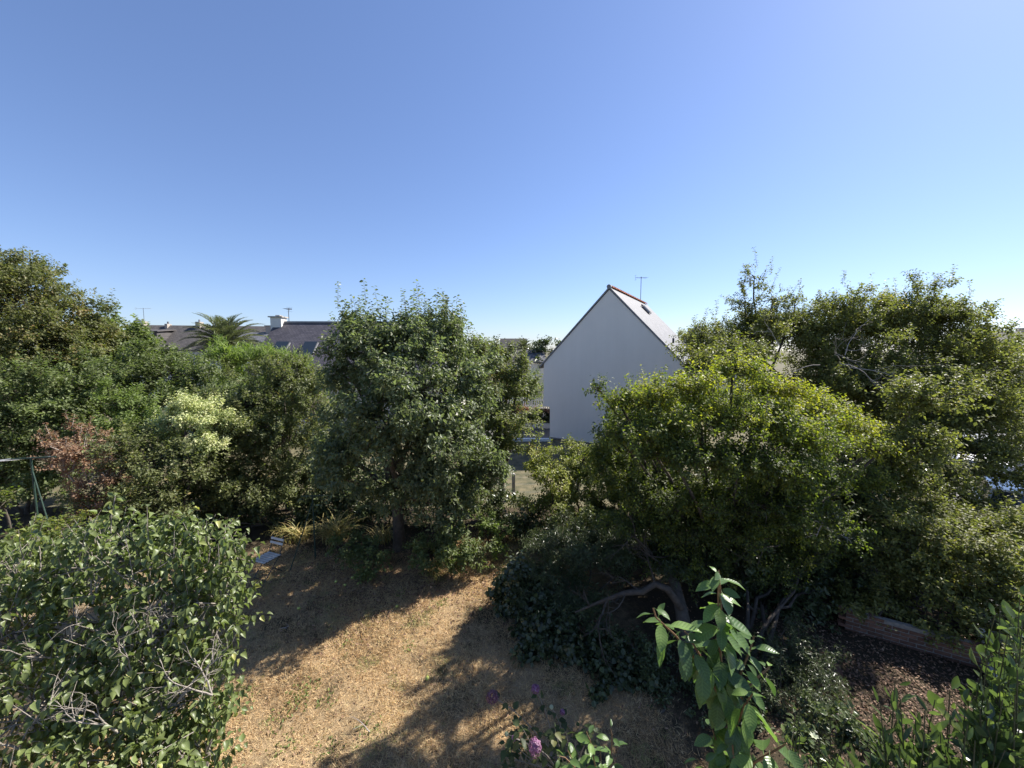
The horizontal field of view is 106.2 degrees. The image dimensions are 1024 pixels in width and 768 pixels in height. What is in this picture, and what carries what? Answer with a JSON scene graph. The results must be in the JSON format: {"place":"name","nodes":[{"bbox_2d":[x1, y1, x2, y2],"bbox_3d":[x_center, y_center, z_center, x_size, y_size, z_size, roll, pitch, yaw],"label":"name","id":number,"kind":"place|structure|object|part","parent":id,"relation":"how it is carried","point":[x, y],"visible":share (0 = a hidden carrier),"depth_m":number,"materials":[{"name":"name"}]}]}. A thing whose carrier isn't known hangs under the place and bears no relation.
{"place":"outdoors","nodes":[
{"label":"outdoors","id":0,"kind":"place"},
{"bbox_2d":[311,428,561,438],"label":"lane","id":1,"kind":"structure","parent":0,"point":[546,431],"depth_m":25.65,"materials":[{"name":"grey asphalt"}]},
{"bbox_2d":[1,351,939,507],"bbox_3d":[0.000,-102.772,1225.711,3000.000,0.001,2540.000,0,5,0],"label":"terrain","id":2,"kind":"structure","parent":0,"point":[524,483],"depth_m":18.14,"materials":[{"name":"grey"}]},
{"bbox_2d":[0,245,132,485],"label":"oak tree","id":3,"kind":"object","parent":2,"relation":"on","point":[43,327],"visible":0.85,"depth_m":14.76,"materials":[{"name":"green plant"}]},
{"bbox_2d":[73,295,188,465],"bbox_3d":[-18.215,0.052,17.426,5.388,8.116,4.438,0,5,0],"label":"sycamore tree","id":4,"kind":"object","parent":2,"relation":"on","point":[135,327],"visible":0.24,"depth_m":17.68,"materials":[{"name":"green plant"}]},
{"bbox_2d":[8,335,356,486],"bbox_3d":[-11.571,1.264,14.633,11.596,6.208,4.981,0,5,0],"label":"fig tree","id":5,"kind":"object","parent":2,"relation":"on","point":[154,377],"visible":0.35,"depth_m":14.31,"materials":[{"name":"green plant"}]},
{"bbox_2d":[134,308,265,396],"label":"terrace house","id":6,"kind":"structure","parent":2,"relation":"on","point":[169,333],"depth_m":47.41,"materials":[{"name":"stone"}]},
{"bbox_2d":[176,312,265,394],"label":"palm tree","id":7,"kind":"object","parent":2,"relation":"on","point":[226,327],"visible":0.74,"depth_m":25.30,"materials":[{"name":"green plant"}]},
{"bbox_2d":[218,325,270,393],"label":"house","id":8,"kind":"structure","parent":2,"relation":"on","point":[266,333],"depth_m":41.01,"materials":[{"name":"stone"}]},
{"bbox_2d":[193,331,319,392],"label":"conifer hedge","id":9,"kind":"object","parent":2,"relation":"on","point":[237,357],"visible":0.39,"depth_m":19.98,"materials":[{"name":"green plant"}]},
{"bbox_2d":[246,307,464,435],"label":"slate house","id":10,"kind":"structure","parent":2,"relation":"on","point":[291,334],"depth_m":26.90,"materials":[{"name":"concrete"}]},
{"bbox_2d":[466,334,534,380],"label":"tree","id":11,"kind":"object","parent":2,"relation":"on","point":[495,343],"visible":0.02,"depth_m":54.40,"materials":[{"name":"green plant"}]},
{"bbox_2d":[500,339,526,377],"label":"house","id":12,"kind":"structure","parent":2,"relation":"on","point":[503,341],"depth_m":45.01,"materials":[{"name":"stone"}]},
{"bbox_2d":[489,367,543,405],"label":"lane bush","id":13,"kind":"object","parent":2,"relation":"on","point":[539,395],"visible":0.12,"depth_m":33.42,"materials":[{"name":"green plant"}]},
{"bbox_2d":[484,397,549,416],"bbox_3d":[0.500,1.958,31.344,6.000,1.780,0.200,0,5,0],"label":"picket fence","id":14,"kind":"object","parent":2,"relation":"on","point":[532,403],"visible":0.19,"depth_m":31.21,"materials":[{"name":"white paint"}]},
{"bbox_2d":[487,405,549,422],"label":"lane hedge","id":15,"kind":"object","parent":2,"relation":"on","point":[546,418],"visible":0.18,"depth_m":27.28,"materials":[{"name":"green plant"}]},
{"bbox_2d":[511,404,549,414],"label":"creeper","id":16,"kind":"object","parent":15,"relation":"on","point":[543,408],"visible":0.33,"depth_m":27.22,"materials":[{"name":"green plant"}]},
{"bbox_2d":[488,438,550,440],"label":"edging kerb","id":17,"kind":"structure","parent":2,"relation":"on","point":[540,439],"depth_m":23.29,"materials":[{"name":"white paint"}]},
{"bbox_2d":[512,337,535,402],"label":"palm tree","id":18,"kind":"object","parent":2,"relation":"on","point":[524,343],"visible":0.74,"depth_m":39.74,"materials":[{"name":"green plant"}]},
{"bbox_2d":[521,423,549,427],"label":"garden wall","id":19,"kind":"structure","parent":2,"relation":"on","point":[546,425],"depth_m":27.07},
{"bbox_2d":[526,350,545,407],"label":"house","id":20,"kind":"structure","parent":2,"relation":"on","point":[533,356],"depth_m":36.29,"materials":[{"name":"paint"}]},
{"bbox_2d":[526,334,560,367],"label":"dark tree","id":21,"kind":"object","parent":2,"relation":"on","point":[540,343],"visible":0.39,"depth_m":37.60,"materials":[{"name":"green plant"}]},
{"bbox_2d":[512,473,702,498],"bbox_3d":[1.256,3.829,14.267,12.141,1.060,0.136,0,5,-3],"label":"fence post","id":22,"kind":"object","parent":2,"relation":"on","point":[513,480],"visible":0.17,"depth_m":14.15,"materials":[{"name":"metal"}]},
{"bbox_2d":[539,275,694,442],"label":"gable house","id":23,"kind":"structure","parent":2,"relation":"on","point":[616,334],"depth_m":22.47,"materials":[{"name":"paint"}]},
{"bbox_2d":[683,328,753,391],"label":"house","id":24,"kind":"structure","parent":2,"relation":"on","point":[717,377],"depth_m":44.78,"materials":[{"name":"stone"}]},
{"bbox_2d":[718,247,807,444],"bbox_3d":[8.853,-0.218,13.698,3.142,9.292,1.493,1,5,8],"label":"birch sapling","id":25,"kind":"object","parent":2,"relation":"on","point":[776,304],"visible":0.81,"depth_m":13.55,"materials":[{"name":"green plant"}]},
{"bbox_2d":[665,264,1023,517],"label":"elm tree","id":26,"kind":"object","parent":2,"relation":"on","point":[973,386],"visible":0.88,"depth_m":11.73,"materials":[{"name":"green plant"}]},
{"bbox_2d":[750,310,948,405],"bbox_3d":[9.531,-0.718,11.150,4.297,3.111,2.700,0,5,0],"label":"dead branch","id":27,"kind":"object","parent":26,"relation":"attached to","point":[873,382],"visible":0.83,"depth_m":11.26,"materials":[{"name":"brown wood"}]},
{"bbox_2d":[922,324,1023,381],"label":"house","id":28,"kind":"structure","parent":2,"relation":"on","point":[1016,332],"depth_m":40.02,"materials":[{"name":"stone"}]},
{"bbox_2d":[926,331,1023,358],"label":"street tree","id":29,"kind":"object","parent":2,"relation":"on","point":[1021,343],"visible":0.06,"depth_m":34.99,"materials":[{"name":"green plant"}]},
{"bbox_2d":[941,489,1021,732],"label":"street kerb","id":30,"kind":"structure","parent":2,"relation":"on","point":[989,667],"depth_m":7.08,"materials":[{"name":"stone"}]},
{"bbox_2d":[0,507,992,767],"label":"garden ground","id":31,"kind":"structure","parent":0,"point":[632,607],"depth_m":6.54,"materials":[{"name":"brown soil"}]},
{"bbox_2d":[8,456,66,592],"bbox_3d":[-10.178,3.218,8.351,0.994,3.319,0.154,-1,5,-6],"label":"clothes post","id":32,"kind":"object","parent":31,"relation":"on","point":[34,482],"visible":0.51,"depth_m":8.25,"materials":[{"name":"green paint"}]},
{"bbox_2d":[0,485,102,626],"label":"ground shrub","id":33,"kind":"object","parent":31,"relation":"on","point":[54,529],"visible":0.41,"depth_m":7.42,"materials":[{"name":"green plant"}]},
{"bbox_2d":[0,338,141,516],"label":"laurel bush","id":34,"kind":"object","parent":31,"relation":"on","point":[28,415],"visible":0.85,"depth_m":11.86,"materials":[{"name":"green plant"}]},
{"bbox_2d":[26,410,134,554],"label":"withered shrub","id":35,"kind":"object","parent":31,"relation":"on","point":[68,453],"visible":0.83,"depth_m":9.31,"materials":[{"name":"brown plant"}]},
{"bbox_2d":[0,492,272,767],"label":"lilac bush","id":36,"kind":"object","parent":31,"relation":"on","point":[80,726],"visible":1,"depth_m":3.67,"materials":[{"name":"green plant"}]},
{"bbox_2d":[81,375,191,492],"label":"privet bush","id":37,"kind":"object","parent":31,"relation":"on","point":[124,409],"visible":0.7,"depth_m":11.65,"materials":[{"name":"green plant"}]},
{"bbox_2d":[47,418,246,545],"bbox_3d":[-9.385,2.801,10.011,3.776,3.933,3.014,0,5,0],"label":"elder shrub","id":38,"kind":"object","parent":31,"relation":"on","point":[131,440],"visible":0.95,"depth_m":9.66,"materials":[{"name":"green plant"}]},
{"bbox_2d":[142,387,251,531],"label":"variegated shrub","id":39,"kind":"object","parent":31,"relation":"on","point":[199,418],"visible":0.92,"depth_m":10.79,"materials":[{"name":"green plant"}]},
{"bbox_2d":[166,344,343,522],"bbox_3d":[-7.992,1.627,12.393,5.097,5.835,4.793,-4,6,-38],"label":"plum tree","id":40,"kind":"object","parent":31,"relation":"on","point":[288,464],"visible":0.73,"depth_m":11.88,"materials":[{"name":"green plant"}]},
{"bbox_2d":[252,534,283,582],"bbox_3d":[-5.919,4.224,9.361,0.420,0.886,0.570,2,5,20],"label":"folding chair","id":41,"kind":"object","parent":31,"relation":"on","point":[265,558],"visible":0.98,"depth_m":9.38,"materials":[{"name":"metal"}]},
{"bbox_2d":[264,518,294,538],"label":"blade tuft","id":42,"kind":"object","parent":31,"relation":"on","point":[278,530],"visible":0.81,"depth_m":11.38,"materials":[{"name":"plant"}]},
{"bbox_2d":[275,516,320,544],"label":"blade tuft","id":43,"kind":"object","parent":31,"relation":"on","point":[296,535],"visible":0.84,"depth_m":11.05,"materials":[{"name":"plant"}]},
{"bbox_2d":[290,495,323,570],"bbox_3d":[-5.320,3.816,9.904,0.880,1.854,0.349,-4,7,-41],"label":"clothes post","id":44,"kind":"object","parent":31,"relation":"on","point":[312,505],"visible":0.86,"depth_m":9.95,"materials":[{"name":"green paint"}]},
{"bbox_2d":[41,454,576,545],"bbox_3d":[-5.262,3.486,11.675,13.967,2.734,4.061,0,5,-4],"label":"bramble thicket","id":45,"kind":"object","parent":31,"relation":"on","point":[522,522],"visible":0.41,"depth_m":11.66,"materials":[{"name":"green plant"}]},
{"bbox_2d":[300,508,368,546],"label":"blade tuft","id":46,"kind":"object","parent":31,"relation":"on","point":[335,527],"visible":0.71,"depth_m":10.97,"materials":[{"name":"plant"}]},
{"bbox_2d":[240,588,448,759],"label":"lawn weeds","id":47,"kind":"object","parent":31,"relation":"on","point":[298,703],"visible":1,"depth_m":5.92,"materials":[{"name":"green plant"}]},
{"bbox_2d":[3,525,703,767],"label":"dry grass","id":48,"kind":"structure","parent":31,"relation":"on","point":[393,702],"depth_m":6.45,"materials":[{"name":"beige plant"}]},
{"bbox_2d":[324,523,394,583],"bbox_3d":[-3.872,4.151,9.470,1.900,1.312,1.546,0,5,0],"label":"herb patch","id":49,"kind":"object","parent":31,"relation":"on","point":[354,548],"visible":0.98,"depth_m":9.34,"materials":[{"name":"green plant"}]},
{"bbox_2d":[361,521,407,545],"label":"blade tuft","id":50,"kind":"object","parent":31,"relation":"on","point":[382,535],"visible":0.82,"depth_m":11.00,"materials":[{"name":"plant"}]},
{"bbox_2d":[136,521,676,731],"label":"leaf litter","id":51,"kind":"object","parent":31,"relation":"on","point":[406,591],"visible":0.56,"depth_m":8.92,"materials":[{"name":"brown plant"}]},
{"bbox_2d":[297,278,516,552],"bbox_3d":[-2.786,1.037,9.386,5.813,7.540,4.210,0,5,0],"label":"apple tree","id":52,"kind":"object","parent":31,"relation":"on","point":[416,480],"visible":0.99,"depth_m":9.09,"materials":[{"name":"green plant"}]},
{"bbox_2d":[157,540,705,767],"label":"fallen leaves","id":53,"kind":"object","parent":31,"relation":"on","point":[350,766],"visible":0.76,"depth_m":6.52,"materials":[{"name":"brown plant"}]},
{"bbox_2d":[418,566,449,583],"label":"blade tuft","id":54,"kind":"object","parent":31,"relation":"on","point":[430,574],"visible":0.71,"depth_m":9.21,"materials":[{"name":"plant"}]},
{"bbox_2d":[402,519,497,575],"bbox_3d":[-1.619,4.038,9.329,2.103,1.562,1.644,4,7,40],"label":"nettle patch","id":55,"kind":"object","parent":31,"relation":"on","point":[442,550],"visible":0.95,"depth_m":9.09,"materials":[{"name":"green plant"}]},
{"bbox_2d":[473,510,513,560],"bbox_3d":[-0.507,4.019,10.620,1.130,1.373,2.303,0,5,0],"label":"nettle patch","id":56,"kind":"object","parent":31,"relation":"on","point":[486,525],"visible":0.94,"depth_m":10.01,"materials":[{"name":"green plant"}]},
{"bbox_2d":[443,333,545,527],"bbox_3d":[-0.598,1.482,11.832,3.287,6.236,3.882,0,5,0],"label":"pear tree","id":57,"kind":"object","parent":31,"relation":"on","point":[501,418],"visible":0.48,"depth_m":11.74,"materials":[{"name":"green plant"}]},
{"bbox_2d":[486,683,602,767],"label":"hydrangea bush","id":58,"kind":"object","parent":31,"relation":"on","point":[534,749],"visible":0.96,"depth_m":4.55,"materials":[{"name":"green plant"}]},
{"bbox_2d":[485,549,658,708],"bbox_3d":[0.919,4.399,7.189,3.594,1.663,2.020,3,6,33],"label":"ivy mound","id":59,"kind":"object","parent":31,"relation":"on","point":[542,639],"visible":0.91,"depth_m":6.96,"materials":[{"name":"green plant"}]},
{"bbox_2d":[556,719,626,767],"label":"cherry shoot","id":60,"kind":"object","parent":31,"relation":"on","point":[585,759],"visible":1,"depth_m":2.36,"materials":[{"name":"green plant"}]},
{"bbox_2d":[505,434,679,558],"bbox_3d":[2.660,2.973,10.940,4.725,3.418,4.283,3,6,30],"label":"pittosporum bush","id":61,"kind":"object","parent":31,"relation":"on","point":[559,477],"visible":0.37,"depth_m":10.66,"materials":[{"name":"green plant"}]},
{"bbox_2d":[567,513,697,679],"bbox_3d":[2.239,3.798,7.185,2.345,2.482,2.942,1,5,12],"label":"crooked tree","id":62,"kind":"object","parent":31,"relation":"on","point":[676,596],"visible":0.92,"depth_m":7.07,"materials":[{"name":"brown plant"}]},
{"bbox_2d":[496,502,770,640],"bbox_3d":[2.572,3.999,8.858,5.907,2.365,3.420,-1,5,-14],"label":"rosemary bush","id":63,"kind":"object","parent":31,"relation":"on","point":[579,555],"visible":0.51,"depth_m":8.19,"materials":[{"name":"green plant"}]},
{"bbox_2d":[603,618,774,738],"bbox_3d":[2.738,4.999,6.377,2.663,1.358,1.613,3,6,33],"label":"box bush","id":64,"kind":"object","parent":31,"relation":"on","point":[647,663],"visible":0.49,"depth_m":6.36,"materials":[{"name":"green plant"}]},
{"bbox_2d":[637,566,803,767],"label":"cherry tree","id":65,"kind":"object","parent":31,"relation":"on","point":[721,687],"visible":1,"depth_m":1.81,"materials":[{"name":"green plant"}]},
{"bbox_2d":[576,330,915,610],"bbox_3d":[4.924,1.933,8.068,7.224,5.989,4.961,0,5,0],"label":"hawthorn tree","id":66,"kind":"object","parent":31,"relation":"on","point":[783,490],"visible":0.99,"depth_m":7.07,"materials":[{"name":"green plant"}]},
{"bbox_2d":[733,525,780,568],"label":"dead branch","id":67,"kind":"object","parent":66,"relation":"attached to","point":[761,552],"visible":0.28,"depth_m":7.85,"materials":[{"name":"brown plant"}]},
{"bbox_2d":[720,433,851,541],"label":"dead branch","id":68,"kind":"object","parent":66,"relation":"attached to","point":[815,520],"visible":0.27,"depth_m":7.36,"materials":[{"name":"brown wood"}]},
{"bbox_2d":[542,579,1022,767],"bbox_3d":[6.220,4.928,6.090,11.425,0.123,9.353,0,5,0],"label":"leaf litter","id":69,"kind":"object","parent":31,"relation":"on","point":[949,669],"visible":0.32,"depth_m":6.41,"materials":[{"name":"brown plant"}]},
{"bbox_2d":[722,605,859,741],"bbox_3d":[4.503,4.702,6.325,2.035,1.660,2.381,3,6,29],"label":"yew bush","id":70,"kind":"object","parent":31,"relation":"on","point":[800,667],"visible":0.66,"depth_m":6.24,"materials":[{"name":"green plant"}]},
{"bbox_2d":[641,413,944,670],"bbox_3d":[6.537,3.123,9.324,7.530,4.608,5.927,0,5,0],"label":"shade shrub","id":71,"kind":"object","parent":31,"relation":"on","point":[748,594],"visible":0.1,"depth_m":8.12,"materials":[{"name":"green plant"}]},
{"bbox_2d":[801,643,829,657],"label":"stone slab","id":72,"kind":"structure","parent":31,"relation":"on","point":[822,650],"depth_m":6.91,"materials":[{"name":"stone"}]},
{"bbox_2d":[777,707,869,767],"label":"gardenia shrub","id":73,"kind":"object","parent":31,"relation":"on","point":[803,757],"visible":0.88,"depth_m":2.60,"materials":[{"name":"green plant"}]},
{"bbox_2d":[810,732,818,739],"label":"white flower","id":74,"kind":"object","parent":73,"relation":"attached to","point":[813,735],"visible":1,"depth_m":2.45,"materials":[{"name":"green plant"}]},
{"bbox_2d":[813,658,842,679],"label":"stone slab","id":75,"kind":"structure","parent":31,"relation":"on","point":[838,670],"depth_m":6.49,"materials":[{"name":"stone"}]},
{"bbox_2d":[780,687,907,767],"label":"corner shrub","id":76,"kind":"object","parent":31,"relation":"on","point":[853,731],"visible":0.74,"depth_m":4.51,"materials":[{"name":"green plant"}]},
{"bbox_2d":[805,484,1023,668],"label":"blackthorn bush","id":77,"kind":"object","parent":31,"relation":"on","point":[992,560],"visible":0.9,"depth_m":7.55,"materials":[{"name":"green plant"}]},
{"bbox_2d":[837,605,1003,668],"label":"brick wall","id":78,"kind":"structure","parent":31,"relation":"on","point":[909,636],"depth_m":7.09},
{"bbox_2d":[833,676,1022,767],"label":"oleander bush","id":79,"kind":"object","parent":31,"relation":"on","point":[918,754],"visible":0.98,"depth_m":2.27,"materials":[{"name":"green plant"}]},
{"bbox_2d":[950,586,1023,767],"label":"privet shrub","id":80,"kind":"object","parent":31,"relation":"on","point":[1008,703],"visible":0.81,"depth_m":2.32,"materials":[{"name":"green plant"}]},
{"bbox_2d":[0,0,1023,351],"label":"sky","id":81,"kind":"structure","parent":0,"point":[519,160],"materials":[{"name":"blue"}]},
{"bbox_2d":[948,426,1022,732],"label":"street","id":82,"kind":"structure","parent":0,"point":[957,495],"depth_m":9.04,"materials":[{"name":"grey asphalt"}]},
{"bbox_2d":[948,433,1014,473],"bbox_3d":[21.186,3.182,17.534,4.160,1.445,2.040,-5,7,-45],"label":"parked car","id":83,"kind":"object","parent":82,"relation":"on","point":[1008,469],"visible":0.02,"depth_m":16.63,"materials":[{"name":"grey paint"}]},
{"bbox_2d":[972,477,1023,544],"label":"parked car","id":84,"kind":"object","parent":82,"relation":"on","point":[1009,496],"visible":0.08,"depth_m":10.99,"materials":[{"name":"blue paint"}]},
{"bbox_3d":[14.918,3.297,11.252,2.800,0.450,1.600,-5,7,-45],"label":"window","id":85,"kind":"part","parent":84,"relation":"part of","materials":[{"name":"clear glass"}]}
]}

